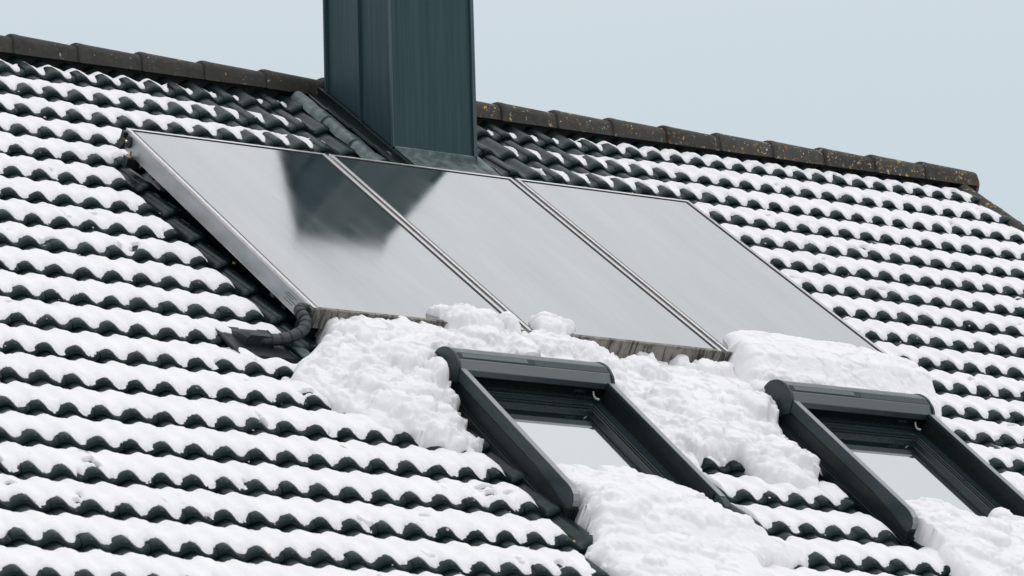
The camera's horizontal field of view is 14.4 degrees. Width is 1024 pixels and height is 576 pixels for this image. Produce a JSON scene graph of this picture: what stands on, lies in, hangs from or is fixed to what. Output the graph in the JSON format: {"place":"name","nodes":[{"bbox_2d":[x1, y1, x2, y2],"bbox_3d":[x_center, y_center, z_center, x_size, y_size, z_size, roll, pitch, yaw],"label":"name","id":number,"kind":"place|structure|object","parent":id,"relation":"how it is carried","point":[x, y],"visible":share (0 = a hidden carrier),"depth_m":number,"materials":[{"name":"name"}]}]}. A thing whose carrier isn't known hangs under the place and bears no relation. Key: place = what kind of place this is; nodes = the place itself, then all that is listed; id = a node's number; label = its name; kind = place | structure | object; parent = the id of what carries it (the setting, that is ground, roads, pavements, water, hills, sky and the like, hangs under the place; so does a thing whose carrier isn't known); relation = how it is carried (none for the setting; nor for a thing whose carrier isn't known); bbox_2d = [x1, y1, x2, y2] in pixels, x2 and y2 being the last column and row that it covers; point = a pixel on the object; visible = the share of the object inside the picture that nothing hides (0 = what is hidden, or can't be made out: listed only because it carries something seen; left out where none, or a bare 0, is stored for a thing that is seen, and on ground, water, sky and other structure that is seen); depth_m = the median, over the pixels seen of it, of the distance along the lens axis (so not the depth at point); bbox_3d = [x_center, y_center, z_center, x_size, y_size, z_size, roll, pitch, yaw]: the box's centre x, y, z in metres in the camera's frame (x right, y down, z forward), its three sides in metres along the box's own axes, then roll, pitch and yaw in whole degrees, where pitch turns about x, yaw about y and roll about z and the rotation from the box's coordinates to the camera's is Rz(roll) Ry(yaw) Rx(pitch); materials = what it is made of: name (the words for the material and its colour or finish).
{"place":"outdoors","nodes":[
{"label":"outdoors","id":0,"kind":"place"},
{"bbox_2d":[0,34,911,162],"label":"ridge drifts","id":1,"kind":"object","parent":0,"point":[485,102],"visible":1,"depth_m":23.51,"materials":[{"name":"white snow"}]},
{"bbox_2d":[0,0,1023,224],"label":"sky","id":2,"kind":"structure","parent":0,"point":[937,82],"materials":[{"name":"blue"}]},
{"label":"ground","id":3,"kind":"structure","parent":0,"visible":0},
{"bbox_2d":[0,0,1023,575],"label":"house","id":4,"kind":"structure","parent":3,"relation":"on","point":[396,84],"depth_m":19.64,"materials":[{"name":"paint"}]},
{"bbox_2d":[261,303,311,345],"bbox_3d":[-1.038,0.161,18.583,0.138,0.246,0.380,-13,-17,42],"label":"insulated pipe","id":5,"kind":"object","parent":4,"relation":"attached to","point":[303,317],"visible":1,"depth_m":18.55,"materials":[{"name":"grey rubber"}]},
{"bbox_2d":[117,128,524,339],"bbox_3d":[-0.994,-0.220,19.933,1.204,0.196,2.304,6,20,-32],"label":"solar collector","id":6,"kind":"object","parent":4,"relation":"on","point":[324,237],"visible":0.9,"depth_m":19.86,"materials":[{"name":"metal"}]},
{"bbox_2d":[0,59,1023,575],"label":"snow cover","id":7,"kind":"object","parent":4,"relation":"on","point":[102,529],"visible":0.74,"depth_m":18.15,"materials":[{"name":"white snow"}]},
{"bbox_2d":[328,154,722,363],"bbox_3d":[0.014,-0.108,20.558,1.128,0.192,2.300,6,20,-32],"label":"solar collector","id":8,"kind":"object","parent":4,"relation":"on","point":[517,250],"visible":0.84,"depth_m":20.45,"materials":[{"name":"metal"}]},
{"bbox_2d":[281,303,819,488],"bbox_3d":[0.225,0.487,18.844,2.815,0.317,1.488,6,20,-32],"label":"snow heap","id":9,"kind":"object","parent":4,"relation":"on","point":[393,374],"visible":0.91,"depth_m":18.88,"materials":[{"name":"white snow"}]},
{"bbox_2d":[435,346,731,520],"bbox_3d":[0.313,0.732,18.298,0.877,0.298,1.525,6,23,-32],"label":"roof window","id":10,"kind":"structure","parent":4,"relation":"in","point":[536,414],"depth_m":18.48,"materials":[{"name":"metal"}]},
{"bbox_2d":[556,463,808,575],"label":"snow heap","id":11,"kind":"object","parent":4,"relation":"on","point":[633,522],"visible":0.99,"depth_m":17.55,"materials":[{"name":"white snow"}]},
{"bbox_2d":[515,178,886,361],"bbox_3d":[0.993,0.002,21.168,1.132,0.192,2.300,6,20,-32],"label":"solar collector","id":12,"kind":"object","parent":4,"relation":"attached to","point":[704,274],"visible":0.7,"depth_m":21.21,"materials":[{"name":"metal"}]},
{"bbox_2d":[723,330,941,419],"bbox_3d":[1.553,0.458,20.201,1.277,0.314,0.707,6,20,-32],"label":"snow slab","id":13,"kind":"object","parent":4,"relation":"on","point":[759,360],"depth_m":20.08,"materials":[{"name":"white snow"}]},
{"bbox_2d":[764,379,1023,546],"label":"roof window","id":14,"kind":"structure","parent":4,"relation":"in","point":[883,449],"depth_m":19.48,"materials":[{"name":"metal"}]},
{"bbox_2d":[904,497,1023,575],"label":"snow heap","id":15,"kind":"object","parent":4,"relation":"on","point":[964,543],"visible":0.98,"depth_m":18.58,"materials":[{"name":"white snow"}]},
{"bbox_2d":[1006,478,1023,494],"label":"snow clod","id":16,"kind":"object","parent":4,"relation":"on","point":[1012,482],"visible":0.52,"depth_m":19.50,"materials":[{"name":"white snow"}]}
]}

